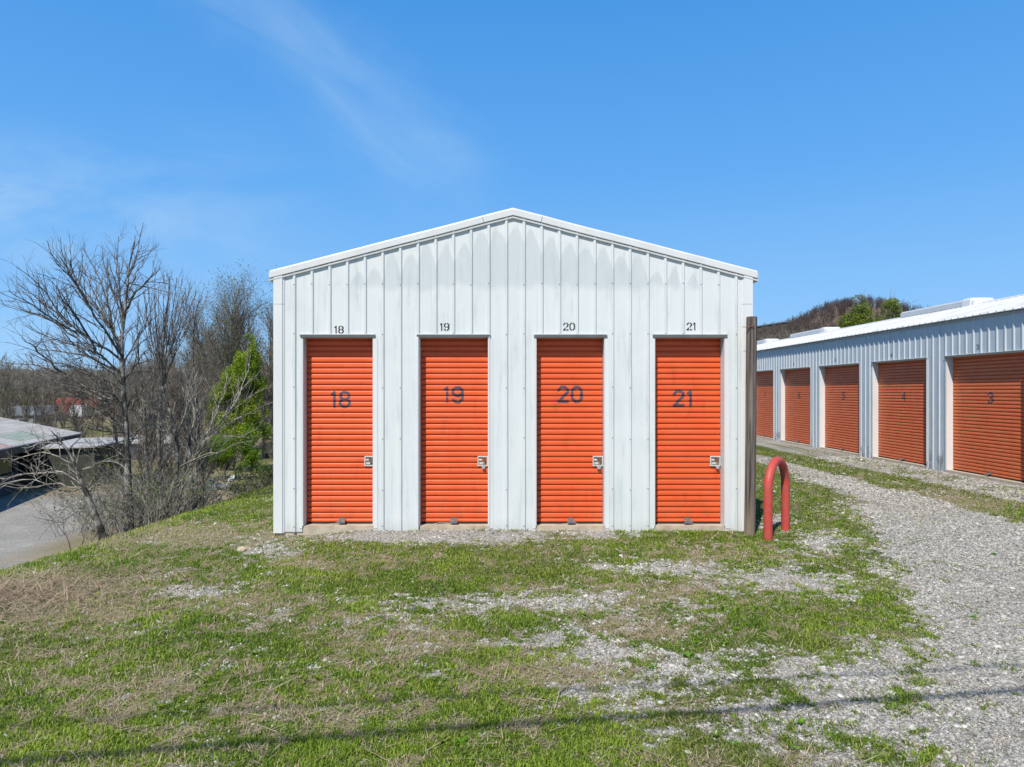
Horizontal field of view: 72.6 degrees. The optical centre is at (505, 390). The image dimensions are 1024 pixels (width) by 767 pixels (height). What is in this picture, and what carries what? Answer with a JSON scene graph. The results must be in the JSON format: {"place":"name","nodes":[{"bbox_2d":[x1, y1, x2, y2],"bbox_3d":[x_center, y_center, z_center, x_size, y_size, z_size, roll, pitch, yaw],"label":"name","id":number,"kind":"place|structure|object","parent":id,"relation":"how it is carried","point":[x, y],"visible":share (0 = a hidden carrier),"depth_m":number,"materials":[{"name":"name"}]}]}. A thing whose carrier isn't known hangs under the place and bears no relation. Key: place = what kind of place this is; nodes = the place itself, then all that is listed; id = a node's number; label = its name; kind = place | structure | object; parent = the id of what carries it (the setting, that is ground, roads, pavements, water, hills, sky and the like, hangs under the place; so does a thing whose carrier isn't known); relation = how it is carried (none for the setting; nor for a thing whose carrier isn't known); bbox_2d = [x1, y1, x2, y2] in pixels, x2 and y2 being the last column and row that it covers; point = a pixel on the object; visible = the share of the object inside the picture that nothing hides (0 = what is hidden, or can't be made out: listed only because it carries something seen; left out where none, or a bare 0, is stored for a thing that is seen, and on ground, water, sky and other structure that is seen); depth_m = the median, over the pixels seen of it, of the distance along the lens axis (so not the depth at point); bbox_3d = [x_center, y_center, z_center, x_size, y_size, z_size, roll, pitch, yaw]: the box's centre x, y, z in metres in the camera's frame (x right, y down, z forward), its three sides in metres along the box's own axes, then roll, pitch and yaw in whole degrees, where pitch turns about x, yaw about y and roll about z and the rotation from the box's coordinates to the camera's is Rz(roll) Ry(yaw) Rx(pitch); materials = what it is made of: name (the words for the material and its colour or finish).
{"place":"outdoors","nodes":[
{"label":"outdoors","id":0,"kind":"place"},
{"bbox_2d":[70,405,90,418],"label":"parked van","id":1,"kind":"object","parent":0,"point":[80,410],"visible":0.32,"depth_m":101.96,"materials":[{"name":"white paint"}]},
{"bbox_2d":[1,368,187,377],"bbox_3d":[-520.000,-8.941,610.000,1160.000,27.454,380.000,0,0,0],"label":"hills","id":2,"kind":"structure","parent":0,"point":[66,371],"depth_m":569.69,"materials":[{"name":"brown plant"}]},
{"bbox_2d":[204,478,217,489],"bbox_3d":[-17.419,5.470,40.981,0.920,0.660,0.680,0,0,-14],"label":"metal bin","id":3,"kind":"object","parent":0,"point":[216,480],"visible":0.26,"depth_m":40.75,"materials":[{"name":"metal"}]},
{"bbox_2d":[0,416,1023,766],"bbox_3d":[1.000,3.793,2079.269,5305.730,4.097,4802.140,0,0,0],"label":"ground","id":4,"kind":"structure","parent":0,"point":[22,528],"depth_m":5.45,"materials":[{"name":"green plant"}]},
{"bbox_2d":[0,359,18,419],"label":"bare tree","id":5,"kind":"object","parent":4,"relation":"on","point":[7,414],"visible":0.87,"depth_m":62.94,"materials":[{"name":"grey plant"}]},
{"bbox_2d":[15,366,42,421],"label":"bare tree","id":6,"kind":"object","parent":4,"relation":"on","point":[26,402],"visible":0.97,"depth_m":73.90,"materials":[{"name":"grey plant"}]},
{"bbox_2d":[0,405,60,422],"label":"house","id":7,"kind":"structure","parent":4,"relation":"on","point":[20,417],"depth_m":92.70,"materials":[{"name":"white"}]},
{"bbox_2d":[22,370,40,422],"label":"bare tree","id":8,"kind":"object","parent":4,"relation":"on","point":[32,393],"visible":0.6,"depth_m":81.89,"materials":[{"name":"brown plant"}]},
{"bbox_2d":[0,417,81,497],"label":"shed","id":9,"kind":"structure","parent":4,"relation":"on","point":[14,450],"depth_m":43.22,"materials":[{"name":"grey metal"}]},
{"bbox_2d":[28,371,57,426],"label":"bare tree","id":10,"kind":"object","parent":4,"relation":"on","point":[43,409],"visible":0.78,"depth_m":65.91,"materials":[{"name":"brown plant"}]},
{"bbox_2d":[46,374,61,427],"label":"bare tree","id":11,"kind":"object","parent":4,"relation":"on","point":[54,404],"visible":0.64,"depth_m":79.89,"materials":[{"name":"brown plant"}]},
{"bbox_2d":[55,369,74,428],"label":"bare tree","id":12,"kind":"object","parent":4,"relation":"on","point":[62,398],"visible":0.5,"depth_m":71.96,"materials":[{"name":"brown plant"}]},
{"bbox_2d":[0,406,135,549],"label":"bare tree","id":13,"kind":"object","parent":4,"relation":"on","point":[100,529],"visible":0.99,"depth_m":10.83,"materials":[{"name":"grey plant"}]},
{"bbox_2d":[63,381,89,431],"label":"bare tree","id":14,"kind":"object","parent":4,"relation":"on","point":[73,407],"visible":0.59,"depth_m":68.82,"materials":[{"name":"brown plant"}]},
{"bbox_2d":[72,367,90,413],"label":"bare tree","id":15,"kind":"object","parent":4,"relation":"on","point":[82,404],"visible":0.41,"depth_m":83.83,"materials":[{"name":"brown plant"}]},
{"bbox_2d":[55,398,114,417],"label":"barn","id":16,"kind":"structure","parent":4,"relation":"on","point":[80,403],"depth_m":111.09,"materials":[{"name":"red metal"}]},
{"bbox_2d":[36,437,139,485],"bbox_3d":[-26.685,4.595,44.500,4.386,3.050,4.600,0,0,0],"label":"lean to","id":17,"kind":"object","parent":4,"relation":"on","point":[82,460],"visible":0.46,"depth_m":42.50,"materials":[{"name":"grey metal"}]},
{"bbox_2d":[53,499,130,547],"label":"sapling","id":18,"kind":"object","parent":4,"relation":"on","point":[86,525],"visible":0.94,"depth_m":10.71,"materials":[{"name":"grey plant"}]},
{"bbox_2d":[80,369,103,435],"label":"bare tree","id":19,"kind":"object","parent":4,"relation":"on","point":[92,409],"visible":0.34,"depth_m":76.90,"materials":[{"name":"brown plant"}]},
{"bbox_2d":[0,219,188,531],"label":"bare tree","id":20,"kind":"object","parent":4,"relation":"on","point":[119,346],"visible":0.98,"depth_m":11.88,"materials":[{"name":"grey plant"}]},
{"bbox_2d":[46,321,145,533],"bbox_3d":[-7.473,0.808,12.836,1.674,4.663,1.110,0,0,-21],"label":"bare tree","id":21,"kind":"object","parent":4,"relation":"on","point":[116,436],"visible":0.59,"depth_m":12.90,"materials":[{"name":"grey plant"}]},
{"bbox_2d":[86,367,115,437],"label":"bare tree","id":22,"kind":"object","parent":4,"relation":"on","point":[100,422],"visible":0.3,"depth_m":69.94,"materials":[{"name":"brown plant"}]},
{"bbox_2d":[109,364,120,420],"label":"bare tree","id":23,"kind":"object","parent":4,"relation":"on","point":[117,375],"visible":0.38,"depth_m":89.91,"materials":[{"name":"grey plant"}]},
{"bbox_2d":[109,380,130,436],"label":"bare tree","id":24,"kind":"object","parent":4,"relation":"on","point":[120,406],"visible":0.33,"depth_m":66.00,"materials":[{"name":"brown plant"}]},
{"bbox_2d":[20,449,222,536],"bbox_3d":[-16.062,4.058,30.245,6.767,3.646,8.879,0,0,0],"label":"thicket","id":25,"kind":"object","parent":4,"relation":"on","point":[86,506],"visible":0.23,"depth_m":28.41,"materials":[{"name":"brown plant"}]},
{"bbox_2d":[31,443,221,541],"bbox_3d":[-6.618,1.923,12.462,2.852,2.041,3.087,0,0,0],"label":"thicket","id":26,"kind":"object","parent":4,"relation":"on","point":[157,505],"visible":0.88,"depth_m":12.08,"materials":[{"name":"grey plant"}]},
{"bbox_2d":[125,359,143,434],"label":"bare tree","id":27,"kind":"object","parent":4,"relation":"on","point":[131,403],"visible":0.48,"depth_m":78.01,"materials":[{"name":"brown plant"}]},
{"bbox_2d":[0,352,272,419],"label":"woodland","id":28,"kind":"object","parent":4,"relation":"on","point":[16,381],"visible":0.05,"depth_m":121.39,"materials":[{"name":"brown plant"}]},
{"bbox_2d":[0,403,272,470],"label":"underbrush","id":29,"kind":"object","parent":4,"relation":"on","point":[234,462],"visible":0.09,"depth_m":71.70,"materials":[{"name":"brown plant"}]},
{"bbox_2d":[133,354,162,412],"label":"bare tree","id":30,"kind":"object","parent":4,"relation":"on","point":[146,380],"visible":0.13,"depth_m":64.04,"materials":[{"name":"grey plant"}]},
{"bbox_2d":[112,341,187,520],"bbox_3d":[-12.168,1.865,24.105,2.418,7.809,2.408,0,0,8],"label":"bare tree","id":31,"kind":"object","parent":4,"relation":"on","point":[140,449],"visible":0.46,"depth_m":24.10,"materials":[{"name":"grey plant"}]},
{"bbox_2d":[128,358,184,490],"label":"bare tree","id":32,"kind":"object","parent":4,"relation":"on","point":[165,444],"visible":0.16,"depth_m":25.88,"materials":[{"name":"grey plant"}]},
{"bbox_2d":[121,435,209,459],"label":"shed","id":33,"kind":"structure","parent":4,"relation":"on","point":[134,449],"depth_m":58.70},
{"bbox_2d":[128,260,210,524],"bbox_3d":[-7.068,0.183,14.692,1.754,6.155,2.603,0,0,-45],"label":"bare tree","id":34,"kind":"object","parent":4,"relation":"on","point":[160,345],"visible":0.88,"depth_m":14.51,"materials":[{"name":"brown plant"}]},
{"bbox_2d":[165,350,184,422],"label":"bare tree","id":35,"kind":"object","parent":4,"relation":"on","point":[178,372],"visible":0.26,"depth_m":71.89,"materials":[{"name":"grey plant"}]},
{"bbox_2d":[118,458,244,525],"bbox_3d":[-6.343,2.154,13.579,2.125,1.614,2.570,0,0,0],"label":"thicket","id":36,"kind":"object","parent":4,"relation":"on","point":[208,499],"visible":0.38,"depth_m":13.81,"materials":[{"name":"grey plant"}]},
{"bbox_2d":[163,350,202,510],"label":"slim tree","id":37,"kind":"object","parent":4,"relation":"on","point":[189,456],"visible":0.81,"depth_m":14.21,"materials":[{"name":"grey plant"}]},
{"bbox_2d":[152,330,223,503],"bbox_3d":[-11.400,1.648,25.037,2.434,7.860,2.424,0,0,28],"label":"bare tree","id":38,"kind":"object","parent":4,"relation":"on","point":[180,441],"visible":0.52,"depth_m":25.04,"materials":[{"name":"grey plant"}]},
{"bbox_2d":[181,351,205,509],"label":"slim tree","id":39,"kind":"object","parent":4,"relation":"on","point":[194,445],"visible":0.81,"depth_m":14.17,"materials":[{"name":"grey plant"}]},
{"bbox_2d":[153,460,233,516],"bbox_3d":[-15.700,4.521,33.330,4.494,2.712,5.865,0,0,0],"label":"thicket","id":40,"kind":"object","parent":4,"relation":"on","point":[227,489],"visible":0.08,"depth_m":34.94,"materials":[{"name":"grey plant"}]},
{"bbox_2d":[186,351,204,506],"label":"slim tree","id":41,"kind":"object","parent":4,"relation":"on","point":[201,460],"visible":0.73,"depth_m":14.24,"materials":[{"name":"grey plant"}]},
{"bbox_2d":[170,282,224,411],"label":"bare tree","id":42,"kind":"object","parent":4,"relation":"on","point":[199,345],"visible":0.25,"depth_m":60.74,"materials":[{"name":"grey plant"}]},
{"bbox_2d":[170,349,230,508],"bbox_3d":[-12.059,1.924,27.051,2.297,7.447,2.306,0,0,-38],"label":"bare tree","id":43,"kind":"object","parent":4,"relation":"on","point":[208,444],"visible":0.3,"depth_m":26.94,"materials":[{"name":"grey plant"}]},
{"bbox_2d":[129,337,272,520],"bbox_3d":[-5.751,0.820,12.858,3.492,3.721,2.042,0,0,29],"label":"bare tree","id":44,"kind":"object","parent":4,"relation":"on","point":[176,451],"visible":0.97,"depth_m":12.55,"materials":[{"name":"grey plant"}]},
{"bbox_2d":[188,310,225,429],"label":"bare tree","id":45,"kind":"object","parent":4,"relation":"on","point":[214,352],"visible":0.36,"depth_m":57.48,"materials":[{"name":"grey plant"}]},
{"bbox_2d":[182,259,272,461],"bbox_3d":[-22.235,-2.096,55.663,8.072,16.491,6.538,0,0,43],"label":"bare tree","id":46,"kind":"object","parent":4,"relation":"on","point":[233,329],"visible":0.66,"depth_m":55.15,"materials":[{"name":"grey plant"}]},
{"bbox_2d":[192,425,271,480],"bbox_3d":[-18.169,4.154,45.361,5.711,3.946,2.746,0,0,0],"label":"leafy shrub","id":47,"kind":"object","parent":4,"relation":"on","point":[251,455],"visible":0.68,"depth_m":45.13,"materials":[{"name":"green plant"}]},
{"bbox_2d":[201,275,268,451],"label":"bare tree","id":48,"kind":"object","parent":4,"relation":"on","point":[243,335],"visible":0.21,"depth_m":66.66,"materials":[{"name":"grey plant"}]},
{"bbox_2d":[204,331,272,471],"bbox_3d":[-19.332,0.779,49.968,5.136,10.687,2.892,0,0,0],"label":"leafy tree","id":49,"kind":"object","parent":4,"relation":"on","point":[248,419],"visible":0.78,"depth_m":49.64,"materials":[{"name":"green plant"}]},
{"bbox_2d":[210,458,272,500],"bbox_3d":[-7.471,2.806,20.825,2.342,1.648,4.667,0,0,0],"label":"shrub","id":50,"kind":"object","parent":4,"relation":"on","point":[267,479],"visible":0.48,"depth_m":20.50,"materials":[{"name":"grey plant"}]},
{"bbox_2d":[237,546,248,551],"bbox_3d":[-3.073,1.850,8.128,0.142,0.078,0.098,1,1,-38],"label":"stone","id":51,"kind":"object","parent":4,"relation":"on","point":[242,548],"visible":0.96,"depth_m":8.10,"materials":[{"name":"beige stone"}]},
{"bbox_2d":[246,320,266,423],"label":"bare tree","id":52,"kind":"object","parent":4,"relation":"on","point":[260,352],"visible":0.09,"depth_m":75.92,"materials":[{"name":"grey plant"}]},
{"bbox_2d":[249,265,276,458],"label":"bare tree","id":53,"kind":"object","parent":4,"relation":"on","point":[269,326],"visible":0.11,"depth_m":60.21,"materials":[{"name":"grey plant"}]},
{"bbox_2d":[257,313,272,452],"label":"bare tree","id":54,"kind":"object","parent":4,"relation":"on","point":[269,390],"visible":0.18,"depth_m":63.84,"materials":[{"name":"grey plant"}]},
{"bbox_2d":[1,512,996,766],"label":"weeds","id":55,"kind":"object","parent":4,"relation":"on","point":[441,738],"visible":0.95,"depth_m":4.81,"materials":[{"name":"green plant"}]},
{"bbox_2d":[0,455,1023,766],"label":"gravel","id":56,"kind":"structure","parent":4,"relation":"on","point":[938,583],"depth_m":5.48,"materials":[{"name":"grey gravel"}]},
{"bbox_2d":[269,208,758,535],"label":"storage building","id":57,"kind":"structure","parent":4,"relation":"on","point":[541,367],"depth_m":8.94,"materials":[{"name":"grey metal"}]},
{"bbox_2d":[307,339,372,525],"bbox_3d":[-2.156,0.458,9.051,0.887,2.556,0.147,0,0,0],"label":"door","id":58,"kind":"structure","parent":57,"relation":"in","point":[339,371],"depth_m":9.09,"materials":[{"name":"orange metal"}]},
{"bbox_2d":[421,339,487,525],"bbox_3d":[-0.671,0.458,9.051,0.869,2.556,0.147,0,0,0],"label":"door","id":59,"kind":"structure","parent":57,"relation":"in","point":[454,381],"depth_m":9.09,"materials":[{"name":"orange metal"}]},
{"bbox_2d":[536,339,602,524],"bbox_3d":[0.831,0.458,9.051,0.869,2.556,0.147,0,0,0],"label":"door","id":60,"kind":"structure","parent":57,"relation":"in","point":[568,371],"depth_m":9.09,"materials":[{"name":"orange metal"}]},
{"bbox_2d":[655,339,720,524],"bbox_3d":[2.357,0.458,9.052,0.879,2.556,0.146,0,0,0],"label":"door","id":61,"kind":"structure","parent":57,"relation":"in","point":[687,371],"depth_m":9.09,"materials":[{"name":"orange metal"}]},
{"bbox_2d":[744,316,756,535],"bbox_3d":[3.059,0.569,8.732,0.157,3.002,0.163,0,0,34],"label":"wooden post","id":62,"kind":"object","parent":4,"relation":"on","point":[750,429],"visible":0.89,"depth_m":8.68,"materials":[{"name":"brown wood"}]},
{"bbox_2d":[763,456,789,540],"bbox_3d":[3.440,1.426,8.840,0.109,1.189,0.820,0,0,38],"label":"pipe bollard","id":63,"kind":"object","parent":4,"relation":"on","point":[775,462],"visible":0.94,"depth_m":8.63,"materials":[{"name":"red metal"}]},
{"bbox_2d":[844,705,852,711],"bbox_3d":[1.950,1.810,3.965,0.034,0.031,0.034,5,-8,-6],"label":"stone","id":64,"kind":"object","parent":4,"relation":"on","point":[848,708],"visible":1,"depth_m":3.95,"materials":[{"name":"grey stone"}]},
{"bbox_2d":[836,286,914,327],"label":"leafy tree","id":65,"kind":"object","parent":4,"relation":"on","point":[861,317],"visible":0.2,"depth_m":55.75,"materials":[{"name":"green plant"}]},
{"bbox_2d":[756,294,1023,485],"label":"storage building","id":66,"kind":"structure","parent":4,"relation":"on","point":[939,387],"depth_m":16.86,"materials":[{"name":"grey metal"}]},
{"bbox_2d":[756,371,772,437],"bbox_3d":[9.710,0.441,26.185,0.119,2.553,2.330,0,0,0],"label":"door","id":67,"kind":"structure","parent":66,"relation":"in","point":[764,403],"depth_m":26.24,"materials":[{"name":"metal"}]},
{"bbox_2d":[785,368,809,444],"bbox_3d":[9.710,0.441,23.140,0.119,2.553,2.330,0,0,0],"label":"door","id":68,"kind":"structure","parent":66,"relation":"in","point":[797,381],"depth_m":23.27,"materials":[{"name":"metal"}]},
{"bbox_2d":[825,365,858,452],"bbox_3d":[9.710,0.441,20.095,0.119,2.553,2.330,0,0,0],"label":"door","id":69,"kind":"structure","parent":66,"relation":"in","point":[842,382],"depth_m":20.16,"materials":[{"name":"metal"}]},
{"bbox_2d":[878,360,925,464],"bbox_3d":[9.710,0.441,17.050,0.119,2.553,2.330,0,0,0],"label":"door","id":70,"kind":"structure","parent":66,"relation":"in","point":[902,385],"depth_m":17.10,"materials":[{"name":"metal"}]},
{"bbox_2d":[953,352,1023,481],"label":"door","id":71,"kind":"structure","parent":66,"relation":"in","point":[988,391],"depth_m":14.03,"materials":[{"name":"metal"}]},
{"bbox_2d":[907,723,915,730],"bbox_3d":[2.192,1.816,3.766,0.045,0.030,0.061,-9,2,21],"label":"stone","id":72,"kind":"object","parent":4,"relation":"on","point":[910,725],"visible":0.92,"depth_m":3.75,"materials":[{"name":"white stone"}]},
{"bbox_2d":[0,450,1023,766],"bbox_3d":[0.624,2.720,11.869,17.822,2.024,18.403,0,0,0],"label":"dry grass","id":73,"kind":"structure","parent":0,"point":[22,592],"depth_m":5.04,"materials":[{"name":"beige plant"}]},
{"bbox_2d":[0,0,1023,369],"label":"sky","id":74,"kind":"structure","parent":0,"point":[825,150],"materials":[{"name":"blue"}]},
{"bbox_2d":[757,294,930,338],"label":"hill","id":75,"kind":"structure","parent":0,"point":[835,319],"depth_m":294.78,"materials":[{"name":"brown plant"}]},
{"bbox_2d":[757,321,788,334],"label":"hillside building","id":76,"kind":"structure","parent":75,"relation":"on","point":[776,324],"depth_m":296.40,"materials":[{"name":"grey"}]},
{"bbox_2d":[757,322,816,340],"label":"scrub","id":77,"kind":"object","parent":75,"relation":"on","point":[780,337],"visible":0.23,"depth_m":240.94,"materials":[{"name":"grey plant"}]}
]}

